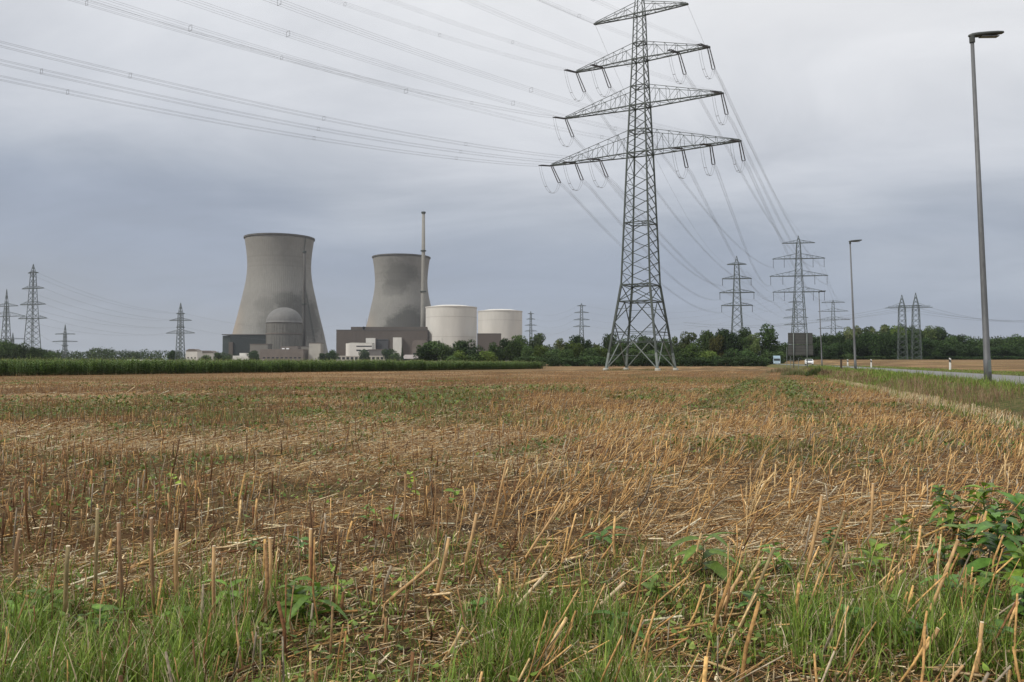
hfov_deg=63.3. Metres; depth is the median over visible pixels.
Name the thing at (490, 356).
shrub
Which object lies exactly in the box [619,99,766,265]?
power line
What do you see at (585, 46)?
power line
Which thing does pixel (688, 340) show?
broadleaf tree
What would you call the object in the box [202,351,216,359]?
pale house
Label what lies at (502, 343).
broadleaf tree
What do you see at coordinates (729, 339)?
broadleaf tree
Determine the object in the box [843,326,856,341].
broadleaf tree
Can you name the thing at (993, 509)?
leafy weed
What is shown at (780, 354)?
shrub
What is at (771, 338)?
broadleaf tree
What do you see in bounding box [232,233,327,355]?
cooling tower
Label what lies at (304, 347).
connecting building
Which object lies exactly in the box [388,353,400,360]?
broadleaf tree
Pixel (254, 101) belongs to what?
power line
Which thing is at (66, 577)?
cut stalk
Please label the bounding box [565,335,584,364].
broadleaf tree
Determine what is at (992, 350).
broadleaf tree
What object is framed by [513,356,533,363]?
shrub
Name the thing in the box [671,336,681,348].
broadleaf tree
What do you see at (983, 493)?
leafy weed
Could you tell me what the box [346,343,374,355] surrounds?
office building
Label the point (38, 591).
leafy weed
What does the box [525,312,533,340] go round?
transmission pylon
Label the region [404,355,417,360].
grey roof house
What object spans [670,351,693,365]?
shrub
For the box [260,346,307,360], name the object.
service building
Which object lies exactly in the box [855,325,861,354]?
broadleaf tree
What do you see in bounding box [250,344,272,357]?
annex building
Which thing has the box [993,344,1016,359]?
broadleaf tree
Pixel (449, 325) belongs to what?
round reactor building
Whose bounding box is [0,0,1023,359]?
sky
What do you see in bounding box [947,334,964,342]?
broadleaf tree
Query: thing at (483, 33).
power line
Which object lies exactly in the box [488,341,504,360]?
broadleaf tree
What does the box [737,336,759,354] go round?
broadleaf tree
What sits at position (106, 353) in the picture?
distant woodland
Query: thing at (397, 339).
turbine building
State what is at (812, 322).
power line
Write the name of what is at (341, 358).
row building
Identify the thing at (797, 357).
broadleaf tree
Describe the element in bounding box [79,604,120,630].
leafy weed
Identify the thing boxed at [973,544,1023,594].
leafy weed
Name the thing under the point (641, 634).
leafy weed
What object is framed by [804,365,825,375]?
tall weed bush
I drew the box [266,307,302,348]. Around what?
reactor building
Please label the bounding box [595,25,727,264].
earth wire
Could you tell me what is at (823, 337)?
broadleaf tree
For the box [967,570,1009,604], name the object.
leafy weed
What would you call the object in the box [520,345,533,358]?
broadleaf tree
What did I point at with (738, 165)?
power line
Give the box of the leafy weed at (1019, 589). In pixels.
[1007,576,1023,619]
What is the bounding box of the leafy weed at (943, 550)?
[910,536,972,568]
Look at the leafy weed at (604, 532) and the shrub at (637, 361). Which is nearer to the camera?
the leafy weed at (604, 532)
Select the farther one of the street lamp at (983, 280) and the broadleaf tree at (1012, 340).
the broadleaf tree at (1012, 340)
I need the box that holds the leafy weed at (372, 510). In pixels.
[353,504,381,525]
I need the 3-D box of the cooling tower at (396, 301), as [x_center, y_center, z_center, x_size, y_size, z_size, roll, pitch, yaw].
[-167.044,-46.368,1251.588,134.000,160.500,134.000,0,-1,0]
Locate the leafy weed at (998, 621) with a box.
[977,619,1017,659]
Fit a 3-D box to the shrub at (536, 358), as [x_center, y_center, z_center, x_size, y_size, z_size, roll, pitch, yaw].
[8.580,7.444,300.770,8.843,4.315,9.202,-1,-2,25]
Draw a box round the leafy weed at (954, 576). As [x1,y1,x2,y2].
[916,574,979,596]
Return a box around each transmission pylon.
[0,289,23,340]
[18,264,45,349]
[53,325,77,359]
[166,303,193,360]
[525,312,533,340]
[538,0,745,370]
[573,303,589,343]
[719,256,754,341]
[770,235,827,360]
[784,299,807,332]
[818,300,849,334]
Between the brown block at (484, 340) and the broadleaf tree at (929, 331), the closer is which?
the broadleaf tree at (929, 331)
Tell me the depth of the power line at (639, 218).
228.77 m
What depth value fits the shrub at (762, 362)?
294.61 m
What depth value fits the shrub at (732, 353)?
305.70 m
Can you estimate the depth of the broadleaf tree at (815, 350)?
402.57 m
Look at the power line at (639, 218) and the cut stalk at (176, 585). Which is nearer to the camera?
the cut stalk at (176, 585)
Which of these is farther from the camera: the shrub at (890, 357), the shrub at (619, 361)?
the shrub at (890, 357)
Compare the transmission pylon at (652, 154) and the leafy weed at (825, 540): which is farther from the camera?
the transmission pylon at (652, 154)
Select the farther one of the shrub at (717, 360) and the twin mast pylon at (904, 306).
the twin mast pylon at (904, 306)
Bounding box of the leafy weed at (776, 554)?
[748,542,793,574]
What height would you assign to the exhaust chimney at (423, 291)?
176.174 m
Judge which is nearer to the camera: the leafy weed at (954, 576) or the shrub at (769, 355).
the leafy weed at (954, 576)
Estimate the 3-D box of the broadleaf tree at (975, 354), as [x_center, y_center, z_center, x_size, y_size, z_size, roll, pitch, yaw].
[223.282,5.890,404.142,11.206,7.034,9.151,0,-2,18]
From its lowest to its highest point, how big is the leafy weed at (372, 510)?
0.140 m
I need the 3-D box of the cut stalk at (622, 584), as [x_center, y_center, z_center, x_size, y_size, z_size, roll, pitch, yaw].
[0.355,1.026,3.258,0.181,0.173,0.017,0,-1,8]
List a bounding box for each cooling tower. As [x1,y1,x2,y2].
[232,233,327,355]
[366,253,430,326]
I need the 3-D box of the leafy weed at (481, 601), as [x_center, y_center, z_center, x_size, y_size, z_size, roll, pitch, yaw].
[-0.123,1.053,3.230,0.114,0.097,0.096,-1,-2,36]
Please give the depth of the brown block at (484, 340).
885.29 m
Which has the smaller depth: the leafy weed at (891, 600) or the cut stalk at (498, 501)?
the leafy weed at (891, 600)
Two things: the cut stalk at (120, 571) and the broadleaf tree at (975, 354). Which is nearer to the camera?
the cut stalk at (120, 571)
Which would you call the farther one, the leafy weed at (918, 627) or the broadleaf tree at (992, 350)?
the broadleaf tree at (992, 350)
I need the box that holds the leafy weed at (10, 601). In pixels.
[0,599,51,631]
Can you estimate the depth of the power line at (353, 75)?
85.55 m
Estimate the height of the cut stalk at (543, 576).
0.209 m
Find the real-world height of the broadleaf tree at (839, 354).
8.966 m
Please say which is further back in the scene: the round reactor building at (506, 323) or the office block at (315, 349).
the round reactor building at (506, 323)
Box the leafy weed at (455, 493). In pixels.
[444,487,464,509]
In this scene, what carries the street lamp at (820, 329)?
on the field ground at (1012, 366)
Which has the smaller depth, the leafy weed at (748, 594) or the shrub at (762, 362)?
the leafy weed at (748, 594)
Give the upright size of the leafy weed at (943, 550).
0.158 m
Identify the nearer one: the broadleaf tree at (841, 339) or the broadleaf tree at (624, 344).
the broadleaf tree at (624, 344)
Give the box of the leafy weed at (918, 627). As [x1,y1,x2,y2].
[901,618,930,645]
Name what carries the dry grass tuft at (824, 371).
on the field ground at (1012, 366)
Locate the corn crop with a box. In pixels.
[0,356,545,375]
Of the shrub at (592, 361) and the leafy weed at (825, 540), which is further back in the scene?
the shrub at (592, 361)
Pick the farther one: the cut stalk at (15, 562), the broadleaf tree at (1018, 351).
the broadleaf tree at (1018, 351)
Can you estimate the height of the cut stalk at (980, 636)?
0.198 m
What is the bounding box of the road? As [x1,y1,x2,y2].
[779,364,1023,384]
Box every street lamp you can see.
[818,290,825,365]
[849,239,861,369]
[968,31,1003,381]
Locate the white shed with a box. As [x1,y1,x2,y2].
[233,353,249,358]
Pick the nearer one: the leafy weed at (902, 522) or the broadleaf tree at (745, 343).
the leafy weed at (902, 522)
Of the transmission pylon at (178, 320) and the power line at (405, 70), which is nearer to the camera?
the power line at (405, 70)
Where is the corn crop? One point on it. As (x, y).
(35, 366)
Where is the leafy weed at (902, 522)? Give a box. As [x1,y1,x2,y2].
[890,514,922,540]
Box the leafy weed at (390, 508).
[384,505,403,518]
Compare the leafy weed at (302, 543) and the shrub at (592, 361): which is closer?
the leafy weed at (302, 543)
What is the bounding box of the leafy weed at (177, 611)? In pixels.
[157,605,198,628]
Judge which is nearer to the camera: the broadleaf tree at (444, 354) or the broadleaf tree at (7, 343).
the broadleaf tree at (444, 354)
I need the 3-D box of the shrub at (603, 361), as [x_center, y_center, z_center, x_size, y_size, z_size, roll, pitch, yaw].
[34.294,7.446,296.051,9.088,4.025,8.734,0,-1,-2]
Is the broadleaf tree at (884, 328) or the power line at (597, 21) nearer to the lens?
the power line at (597, 21)
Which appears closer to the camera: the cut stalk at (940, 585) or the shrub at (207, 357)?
the cut stalk at (940, 585)
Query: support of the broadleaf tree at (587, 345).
on the field ground at (1012, 366)
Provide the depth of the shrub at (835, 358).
395.27 m
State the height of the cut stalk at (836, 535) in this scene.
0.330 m
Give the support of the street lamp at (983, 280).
on the field ground at (1012, 366)
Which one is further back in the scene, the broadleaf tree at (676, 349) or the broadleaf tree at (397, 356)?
the broadleaf tree at (397, 356)
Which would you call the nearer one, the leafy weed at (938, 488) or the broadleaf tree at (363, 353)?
the leafy weed at (938, 488)
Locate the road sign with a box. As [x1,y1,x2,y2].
[788,333,812,367]
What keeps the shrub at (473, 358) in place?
on the field ground at (1012, 366)
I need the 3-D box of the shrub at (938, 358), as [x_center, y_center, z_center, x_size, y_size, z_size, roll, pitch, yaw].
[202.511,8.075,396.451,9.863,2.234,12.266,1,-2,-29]
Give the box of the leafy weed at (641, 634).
[583,610,644,639]
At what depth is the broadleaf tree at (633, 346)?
340.79 m
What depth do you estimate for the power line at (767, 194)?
208.30 m
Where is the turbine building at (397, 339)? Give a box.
[336,327,427,359]
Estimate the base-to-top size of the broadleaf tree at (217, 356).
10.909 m
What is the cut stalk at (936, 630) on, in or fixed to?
on the field ground at (1012, 366)
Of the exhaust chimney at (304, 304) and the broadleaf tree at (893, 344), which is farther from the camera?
the exhaust chimney at (304, 304)
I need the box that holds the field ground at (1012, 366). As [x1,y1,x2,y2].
[0,360,1023,681]
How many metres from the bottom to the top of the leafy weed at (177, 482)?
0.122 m
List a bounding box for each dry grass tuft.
[767,366,802,372]
[780,368,805,374]
[817,367,831,375]
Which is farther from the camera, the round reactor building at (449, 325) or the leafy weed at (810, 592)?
the round reactor building at (449, 325)
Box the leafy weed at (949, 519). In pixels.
[922,490,980,538]
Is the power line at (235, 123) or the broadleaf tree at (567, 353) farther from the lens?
the broadleaf tree at (567, 353)
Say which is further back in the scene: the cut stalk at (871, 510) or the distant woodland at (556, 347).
the distant woodland at (556, 347)
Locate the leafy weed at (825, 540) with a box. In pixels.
[822,527,841,549]
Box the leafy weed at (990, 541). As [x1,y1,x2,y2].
[957,511,1023,583]
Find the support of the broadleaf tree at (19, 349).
on the field ground at (1012, 366)
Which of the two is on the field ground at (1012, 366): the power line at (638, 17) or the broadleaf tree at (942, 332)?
the broadleaf tree at (942, 332)
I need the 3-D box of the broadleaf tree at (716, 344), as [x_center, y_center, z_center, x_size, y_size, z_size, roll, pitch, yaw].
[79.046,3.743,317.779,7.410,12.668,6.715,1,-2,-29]
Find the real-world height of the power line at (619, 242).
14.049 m
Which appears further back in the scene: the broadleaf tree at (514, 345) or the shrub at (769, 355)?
the broadleaf tree at (514, 345)
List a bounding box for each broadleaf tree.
[0,339,11,359]
[0,343,17,358]
[6,342,29,360]
[20,347,41,360]
[29,348,49,360]
[40,351,58,360]
[166,350,176,360]
[213,352,224,360]
[247,350,260,361]
[318,353,331,360]
[327,349,339,359]
[358,349,369,359]
[381,348,396,360]
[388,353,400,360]
[413,344,434,360]
[416,340,449,361]
[437,345,463,360]
[452,340,484,360]
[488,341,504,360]
[497,338,510,360]
[502,340,521,361]
[511,334,529,360]
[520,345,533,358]
[528,333,545,348]
[533,344,549,357]
[541,349,560,361]
[554,338,565,351]
[556,349,574,365]
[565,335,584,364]
[566,341,583,357]
[579,347,598,365]
[583,339,591,350]
[593,346,610,365]
[602,332,617,356]
[610,345,625,365]
[613,338,632,351]
[623,348,644,358]
[629,335,646,364]
[638,336,659,352]
[645,350,664,359]
[657,338,671,354]
[661,347,683,358]
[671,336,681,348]
[679,342,704,364]
[680,331,696,348]
[692,330,713,353]
[708,335,726,358]
[711,328,742,365]
[735,327,752,351]
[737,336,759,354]
[747,333,762,355]
[748,323,780,360]
[776,343,795,362]
[791,344,802,360]
[801,345,819,359]
[807,343,826,355]
[813,333,830,345]
[818,343,839,357]
[827,331,843,344]
[830,342,842,355]
[834,334,856,355]
[838,339,861,355]
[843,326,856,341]
[852,331,872,356]
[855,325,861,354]
[861,326,875,334]
[866,332,877,355]
[867,324,889,339]
[868,331,891,355]
[879,324,893,355]
[882,331,902,355]
[885,325,908,355]
[896,336,906,356]
[898,323,915,356]
[900,333,922,356]
[908,325,923,341]
[915,337,930,356]
[919,325,933,335]
[923,326,942,340]
[923,339,941,359]
[927,340,950,357]
[929,327,953,344]
[941,335,963,354]
[945,346,958,359]
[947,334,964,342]
[953,343,974,356]
[959,335,976,346]
[964,339,982,349]
[970,346,981,356]
[974,347,996,356]
[990,339,1003,346]
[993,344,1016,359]
[1002,334,1023,348]
[1005,343,1023,356]
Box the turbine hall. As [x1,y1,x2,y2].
[222,334,265,356]
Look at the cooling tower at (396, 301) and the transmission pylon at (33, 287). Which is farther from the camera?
the cooling tower at (396, 301)
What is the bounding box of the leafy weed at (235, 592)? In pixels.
[203,579,246,615]
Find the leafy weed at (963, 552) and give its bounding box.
[941,523,988,569]
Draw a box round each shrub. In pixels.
[198,355,211,359]
[446,356,461,360]
[453,350,467,360]
[465,353,486,361]
[478,350,497,361]
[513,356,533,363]
[528,356,544,365]
[540,356,562,365]
[559,357,575,365]
[569,355,586,365]
[582,356,602,365]
[597,356,617,365]
[611,356,631,365]
[628,354,649,365]
[642,355,655,365]
[654,357,670,365]
[658,357,685,365]
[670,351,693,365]
[680,357,703,365]
[695,357,712,365]
[700,350,719,365]
[708,355,728,365]
[721,357,742,365]
[722,348,743,365]
[733,355,758,365]
[739,349,759,365]
[751,356,769,366]
[759,352,775,364]
[776,350,785,363]
[801,357,820,359]
[815,355,832,359]
[826,355,843,359]
[841,353,853,359]
[866,355,885,359]
[881,355,896,359]
[927,356,949,359]
[939,356,961,359]
[952,355,972,359]
[965,356,982,359]
[991,356,1009,359]
[1001,355,1022,359]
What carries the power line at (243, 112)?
hanging from the transmission pylon at (652, 154)
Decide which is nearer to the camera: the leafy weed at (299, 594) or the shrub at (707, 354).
the leafy weed at (299, 594)
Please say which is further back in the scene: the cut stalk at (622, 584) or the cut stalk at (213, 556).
the cut stalk at (622, 584)
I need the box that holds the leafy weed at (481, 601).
[464,597,487,616]
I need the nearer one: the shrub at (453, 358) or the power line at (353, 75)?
the power line at (353, 75)
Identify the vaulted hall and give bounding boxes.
[412,340,426,354]
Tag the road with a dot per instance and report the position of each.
(1011, 377)
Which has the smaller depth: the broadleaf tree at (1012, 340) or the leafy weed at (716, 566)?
the leafy weed at (716, 566)
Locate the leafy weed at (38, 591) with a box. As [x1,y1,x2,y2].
[20,589,78,618]
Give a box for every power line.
[0,41,588,159]
[0,59,556,162]
[0,75,525,165]
[73,0,552,117]
[91,0,671,148]
[178,0,700,144]
[267,0,724,140]
[332,0,562,68]
[384,0,588,65]
[461,0,706,90]
[537,0,662,49]
[559,183,704,309]
[572,136,718,285]
[585,93,750,284]
[591,0,695,44]
[592,190,717,299]
[606,176,739,298]
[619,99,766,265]
[684,76,812,267]
[685,308,922,325]
[688,169,773,301]
[712,164,766,285]
[714,71,810,254]
[729,115,825,284]
[743,163,817,299]
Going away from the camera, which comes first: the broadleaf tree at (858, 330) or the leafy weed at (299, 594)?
the leafy weed at (299, 594)
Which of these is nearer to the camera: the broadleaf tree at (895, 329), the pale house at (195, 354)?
the broadleaf tree at (895, 329)
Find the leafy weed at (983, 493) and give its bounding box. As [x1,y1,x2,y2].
[956,482,1006,523]
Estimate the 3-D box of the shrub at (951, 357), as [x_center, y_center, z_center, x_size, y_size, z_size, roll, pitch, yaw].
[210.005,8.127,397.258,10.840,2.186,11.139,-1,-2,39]
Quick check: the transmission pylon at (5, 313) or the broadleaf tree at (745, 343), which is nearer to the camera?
the broadleaf tree at (745, 343)
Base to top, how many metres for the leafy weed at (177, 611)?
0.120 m
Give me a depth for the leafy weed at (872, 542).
3.85 m
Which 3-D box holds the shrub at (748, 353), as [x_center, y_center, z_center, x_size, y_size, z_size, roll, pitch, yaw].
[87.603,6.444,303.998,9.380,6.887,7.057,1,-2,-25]
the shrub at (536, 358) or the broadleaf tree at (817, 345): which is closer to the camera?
the shrub at (536, 358)
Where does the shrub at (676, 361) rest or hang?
on the field ground at (1012, 366)
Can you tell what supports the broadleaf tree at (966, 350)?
on the field ground at (1012, 366)
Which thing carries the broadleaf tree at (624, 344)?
on the field ground at (1012, 366)
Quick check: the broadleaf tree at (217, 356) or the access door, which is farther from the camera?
the broadleaf tree at (217, 356)
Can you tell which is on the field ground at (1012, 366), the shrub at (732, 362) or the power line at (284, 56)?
the shrub at (732, 362)
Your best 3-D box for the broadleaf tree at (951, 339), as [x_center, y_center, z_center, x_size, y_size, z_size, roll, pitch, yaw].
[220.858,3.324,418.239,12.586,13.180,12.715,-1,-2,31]
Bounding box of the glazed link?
[368,349,385,355]
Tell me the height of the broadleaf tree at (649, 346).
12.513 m
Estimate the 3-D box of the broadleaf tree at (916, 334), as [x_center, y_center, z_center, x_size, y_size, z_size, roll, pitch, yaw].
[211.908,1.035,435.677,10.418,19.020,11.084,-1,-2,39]
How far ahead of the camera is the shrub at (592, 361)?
295.20 m
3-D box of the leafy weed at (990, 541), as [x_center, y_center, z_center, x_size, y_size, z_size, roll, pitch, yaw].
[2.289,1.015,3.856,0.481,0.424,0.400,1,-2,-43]
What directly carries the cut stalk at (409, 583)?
on the field ground at (1012, 366)
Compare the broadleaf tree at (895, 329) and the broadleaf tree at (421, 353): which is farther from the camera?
the broadleaf tree at (895, 329)
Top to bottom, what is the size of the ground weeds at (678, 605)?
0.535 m
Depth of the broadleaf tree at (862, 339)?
402.13 m
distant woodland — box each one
[3,347,237,360]
[527,335,1006,363]
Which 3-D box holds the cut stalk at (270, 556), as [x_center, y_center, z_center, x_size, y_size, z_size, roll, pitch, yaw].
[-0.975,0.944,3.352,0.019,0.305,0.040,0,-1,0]
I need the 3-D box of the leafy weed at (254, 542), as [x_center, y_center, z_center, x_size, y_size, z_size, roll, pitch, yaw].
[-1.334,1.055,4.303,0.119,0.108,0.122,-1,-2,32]
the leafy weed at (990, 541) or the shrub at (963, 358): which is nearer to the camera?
the leafy weed at (990, 541)
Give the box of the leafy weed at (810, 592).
[801,582,818,603]
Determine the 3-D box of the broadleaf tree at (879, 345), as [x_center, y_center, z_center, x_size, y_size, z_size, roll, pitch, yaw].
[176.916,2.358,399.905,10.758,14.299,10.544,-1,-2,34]
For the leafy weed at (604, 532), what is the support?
on the field ground at (1012, 366)
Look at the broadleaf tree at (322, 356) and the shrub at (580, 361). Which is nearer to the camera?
the shrub at (580, 361)
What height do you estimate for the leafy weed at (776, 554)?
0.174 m
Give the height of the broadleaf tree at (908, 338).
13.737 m
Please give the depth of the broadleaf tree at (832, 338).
426.63 m
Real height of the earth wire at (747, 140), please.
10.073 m
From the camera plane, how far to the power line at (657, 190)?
232.05 m
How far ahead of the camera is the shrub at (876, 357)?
391.32 m
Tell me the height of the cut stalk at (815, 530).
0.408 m
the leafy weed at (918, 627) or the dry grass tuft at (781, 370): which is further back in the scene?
the dry grass tuft at (781, 370)
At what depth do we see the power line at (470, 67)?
84.11 m
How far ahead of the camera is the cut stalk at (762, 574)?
3.08 m
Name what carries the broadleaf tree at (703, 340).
on the field ground at (1012, 366)
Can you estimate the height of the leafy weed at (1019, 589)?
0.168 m
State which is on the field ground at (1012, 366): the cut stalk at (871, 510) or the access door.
the cut stalk at (871, 510)
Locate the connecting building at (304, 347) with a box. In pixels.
[299,346,308,358]
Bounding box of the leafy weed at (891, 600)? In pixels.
[875,591,905,623]
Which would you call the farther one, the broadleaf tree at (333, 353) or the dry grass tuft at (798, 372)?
the broadleaf tree at (333, 353)
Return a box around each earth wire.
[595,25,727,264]
[689,9,809,240]
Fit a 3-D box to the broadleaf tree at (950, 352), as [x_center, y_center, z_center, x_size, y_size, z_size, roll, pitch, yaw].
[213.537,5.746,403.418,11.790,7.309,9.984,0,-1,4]
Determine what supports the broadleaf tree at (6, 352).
on the field ground at (1012, 366)
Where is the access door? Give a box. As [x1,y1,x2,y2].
[988,360,990,371]
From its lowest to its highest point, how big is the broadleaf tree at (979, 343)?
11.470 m
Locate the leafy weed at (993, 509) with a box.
[973,503,1015,543]
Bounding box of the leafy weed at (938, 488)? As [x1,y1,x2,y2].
[930,484,949,507]
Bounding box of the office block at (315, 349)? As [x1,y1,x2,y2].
[309,343,323,360]
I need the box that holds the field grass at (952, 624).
[0,376,1023,681]
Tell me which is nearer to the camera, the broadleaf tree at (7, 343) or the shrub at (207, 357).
the broadleaf tree at (7, 343)
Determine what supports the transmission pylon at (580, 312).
on the field ground at (1012, 366)
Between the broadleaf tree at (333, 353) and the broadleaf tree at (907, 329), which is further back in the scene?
the broadleaf tree at (333, 353)
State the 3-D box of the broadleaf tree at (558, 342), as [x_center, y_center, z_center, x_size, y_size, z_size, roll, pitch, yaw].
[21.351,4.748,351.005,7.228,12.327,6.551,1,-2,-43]
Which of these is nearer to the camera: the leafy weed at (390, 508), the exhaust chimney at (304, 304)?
the leafy weed at (390, 508)
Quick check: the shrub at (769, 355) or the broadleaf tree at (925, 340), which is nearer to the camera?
the shrub at (769, 355)
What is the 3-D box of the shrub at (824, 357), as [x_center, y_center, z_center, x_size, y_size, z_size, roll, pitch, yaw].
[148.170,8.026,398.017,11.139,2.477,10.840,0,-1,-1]
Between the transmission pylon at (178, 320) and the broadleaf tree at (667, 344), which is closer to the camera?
the broadleaf tree at (667, 344)
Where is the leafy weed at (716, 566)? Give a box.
[663,532,745,588]
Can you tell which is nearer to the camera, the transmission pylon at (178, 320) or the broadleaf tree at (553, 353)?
the broadleaf tree at (553, 353)
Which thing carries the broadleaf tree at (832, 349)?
on the field ground at (1012, 366)
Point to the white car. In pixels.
(810, 361)
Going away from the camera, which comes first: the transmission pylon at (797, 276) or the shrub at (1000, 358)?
the shrub at (1000, 358)
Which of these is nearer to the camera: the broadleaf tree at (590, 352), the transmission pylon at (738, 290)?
the broadleaf tree at (590, 352)
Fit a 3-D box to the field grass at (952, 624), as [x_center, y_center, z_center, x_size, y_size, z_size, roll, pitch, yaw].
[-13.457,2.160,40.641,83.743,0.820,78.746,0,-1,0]
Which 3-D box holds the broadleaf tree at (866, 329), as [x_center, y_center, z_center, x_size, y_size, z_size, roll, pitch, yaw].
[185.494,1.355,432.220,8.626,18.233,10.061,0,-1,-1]
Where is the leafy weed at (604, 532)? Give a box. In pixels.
[577,526,640,545]
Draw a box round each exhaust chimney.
[302,251,306,345]
[420,211,426,326]
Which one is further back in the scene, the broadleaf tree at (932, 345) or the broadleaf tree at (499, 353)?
the broadleaf tree at (932, 345)
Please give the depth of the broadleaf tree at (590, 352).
306.09 m
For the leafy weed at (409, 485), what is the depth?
6.34 m
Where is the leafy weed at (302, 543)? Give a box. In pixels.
[285,536,316,559]
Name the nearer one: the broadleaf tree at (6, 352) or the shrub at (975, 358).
the shrub at (975, 358)
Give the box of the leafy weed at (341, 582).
[325,579,353,600]
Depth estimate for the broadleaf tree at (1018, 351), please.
399.26 m
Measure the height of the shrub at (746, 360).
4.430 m
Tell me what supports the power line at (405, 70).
hanging from the transmission pylon at (652, 154)
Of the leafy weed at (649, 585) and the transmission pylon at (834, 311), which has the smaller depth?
the leafy weed at (649, 585)
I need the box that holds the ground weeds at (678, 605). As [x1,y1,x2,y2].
[0,379,1023,681]
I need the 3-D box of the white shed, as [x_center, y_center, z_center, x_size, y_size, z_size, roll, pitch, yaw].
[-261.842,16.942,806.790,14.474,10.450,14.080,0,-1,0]
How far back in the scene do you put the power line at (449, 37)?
131.97 m
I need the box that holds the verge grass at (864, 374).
[802,364,1023,429]
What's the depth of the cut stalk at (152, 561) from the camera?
3.24 m
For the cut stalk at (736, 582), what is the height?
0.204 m
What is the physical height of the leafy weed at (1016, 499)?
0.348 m
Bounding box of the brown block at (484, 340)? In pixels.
[477,333,500,355]
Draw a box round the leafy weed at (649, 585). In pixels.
[634,572,680,598]
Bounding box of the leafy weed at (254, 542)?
[241,534,262,549]
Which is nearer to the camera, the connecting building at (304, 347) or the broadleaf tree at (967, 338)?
the broadleaf tree at (967, 338)
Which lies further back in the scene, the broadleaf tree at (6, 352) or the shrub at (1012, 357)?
the broadleaf tree at (6, 352)
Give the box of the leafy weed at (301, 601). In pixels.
[286,576,348,624]
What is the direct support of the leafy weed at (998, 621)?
on the field ground at (1012, 366)
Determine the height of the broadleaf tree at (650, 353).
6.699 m
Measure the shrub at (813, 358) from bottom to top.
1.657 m
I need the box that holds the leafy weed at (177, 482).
[169,473,185,486]
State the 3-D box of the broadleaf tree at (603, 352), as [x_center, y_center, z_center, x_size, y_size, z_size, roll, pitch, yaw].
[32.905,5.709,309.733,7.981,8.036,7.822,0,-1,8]
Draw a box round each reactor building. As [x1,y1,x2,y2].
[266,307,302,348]
[425,305,476,360]
[478,309,522,361]
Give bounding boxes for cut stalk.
[12,529,21,588]
[62,545,69,617]
[93,508,98,597]
[117,522,123,595]
[150,517,154,617]
[174,528,178,600]
[212,545,215,628]
[268,537,271,600]
[308,528,311,581]
[385,557,438,604]
[434,537,449,598]
[463,513,477,569]
[493,459,507,528]
[507,572,546,615]
[521,503,561,561]
[597,581,625,609]
[713,570,743,619]
[738,547,775,632]
[806,495,823,579]
[824,510,845,575]
[868,483,873,546]
[914,627,939,661]
[929,539,958,612]
[974,621,983,672]
[1015,508,1018,522]
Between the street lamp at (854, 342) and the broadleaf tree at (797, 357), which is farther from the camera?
the broadleaf tree at (797, 357)
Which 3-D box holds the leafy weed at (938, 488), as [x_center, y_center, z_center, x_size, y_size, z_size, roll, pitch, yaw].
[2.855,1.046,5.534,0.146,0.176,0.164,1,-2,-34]
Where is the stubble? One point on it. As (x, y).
(590, 398)
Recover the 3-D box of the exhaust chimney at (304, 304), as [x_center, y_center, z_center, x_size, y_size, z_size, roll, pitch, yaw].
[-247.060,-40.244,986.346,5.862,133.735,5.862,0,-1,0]
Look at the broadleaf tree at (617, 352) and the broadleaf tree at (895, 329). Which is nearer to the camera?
the broadleaf tree at (617, 352)
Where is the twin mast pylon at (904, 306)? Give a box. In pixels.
[889,293,931,359]
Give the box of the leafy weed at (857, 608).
[825,603,872,637]
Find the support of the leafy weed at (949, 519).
on the field ground at (1012, 366)
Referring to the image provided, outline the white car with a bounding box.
[805,359,813,364]
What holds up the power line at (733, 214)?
hanging from the transmission pylon at (652, 154)
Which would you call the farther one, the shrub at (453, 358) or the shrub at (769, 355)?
the shrub at (769, 355)
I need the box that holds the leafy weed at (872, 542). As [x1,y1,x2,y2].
[844,538,899,577]
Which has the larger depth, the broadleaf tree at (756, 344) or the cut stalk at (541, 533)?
the broadleaf tree at (756, 344)
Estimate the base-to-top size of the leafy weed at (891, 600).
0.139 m
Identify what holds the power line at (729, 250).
hanging from the transmission pylon at (652, 154)
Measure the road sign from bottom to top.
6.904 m
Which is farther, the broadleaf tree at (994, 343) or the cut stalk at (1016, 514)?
the broadleaf tree at (994, 343)
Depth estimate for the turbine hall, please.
950.29 m
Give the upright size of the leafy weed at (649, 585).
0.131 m
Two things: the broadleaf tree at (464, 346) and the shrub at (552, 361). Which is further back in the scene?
the broadleaf tree at (464, 346)
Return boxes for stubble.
[0,370,1023,681]
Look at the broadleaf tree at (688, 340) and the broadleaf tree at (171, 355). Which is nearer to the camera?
the broadleaf tree at (688, 340)
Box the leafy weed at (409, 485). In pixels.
[402,471,419,494]
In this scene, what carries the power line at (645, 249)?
hanging from the transmission pylon at (652, 154)
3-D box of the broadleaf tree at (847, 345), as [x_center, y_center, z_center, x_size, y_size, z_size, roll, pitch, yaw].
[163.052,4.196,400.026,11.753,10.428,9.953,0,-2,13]
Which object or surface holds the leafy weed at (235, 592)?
on the field ground at (1012, 366)
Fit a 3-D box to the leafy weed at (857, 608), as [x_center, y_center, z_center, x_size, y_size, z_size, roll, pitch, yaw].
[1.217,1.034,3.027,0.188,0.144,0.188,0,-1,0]
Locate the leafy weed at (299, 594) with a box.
[269,581,311,619]
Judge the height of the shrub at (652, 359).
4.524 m
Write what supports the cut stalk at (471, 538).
on the field ground at (1012, 366)
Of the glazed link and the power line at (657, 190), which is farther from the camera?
the glazed link
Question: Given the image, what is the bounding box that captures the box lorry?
[772,356,779,363]
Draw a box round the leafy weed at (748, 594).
[738,587,768,613]
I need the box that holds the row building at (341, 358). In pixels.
[336,356,383,360]
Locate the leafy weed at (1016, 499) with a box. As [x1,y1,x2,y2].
[989,491,1023,546]
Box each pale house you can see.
[186,349,201,359]
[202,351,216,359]

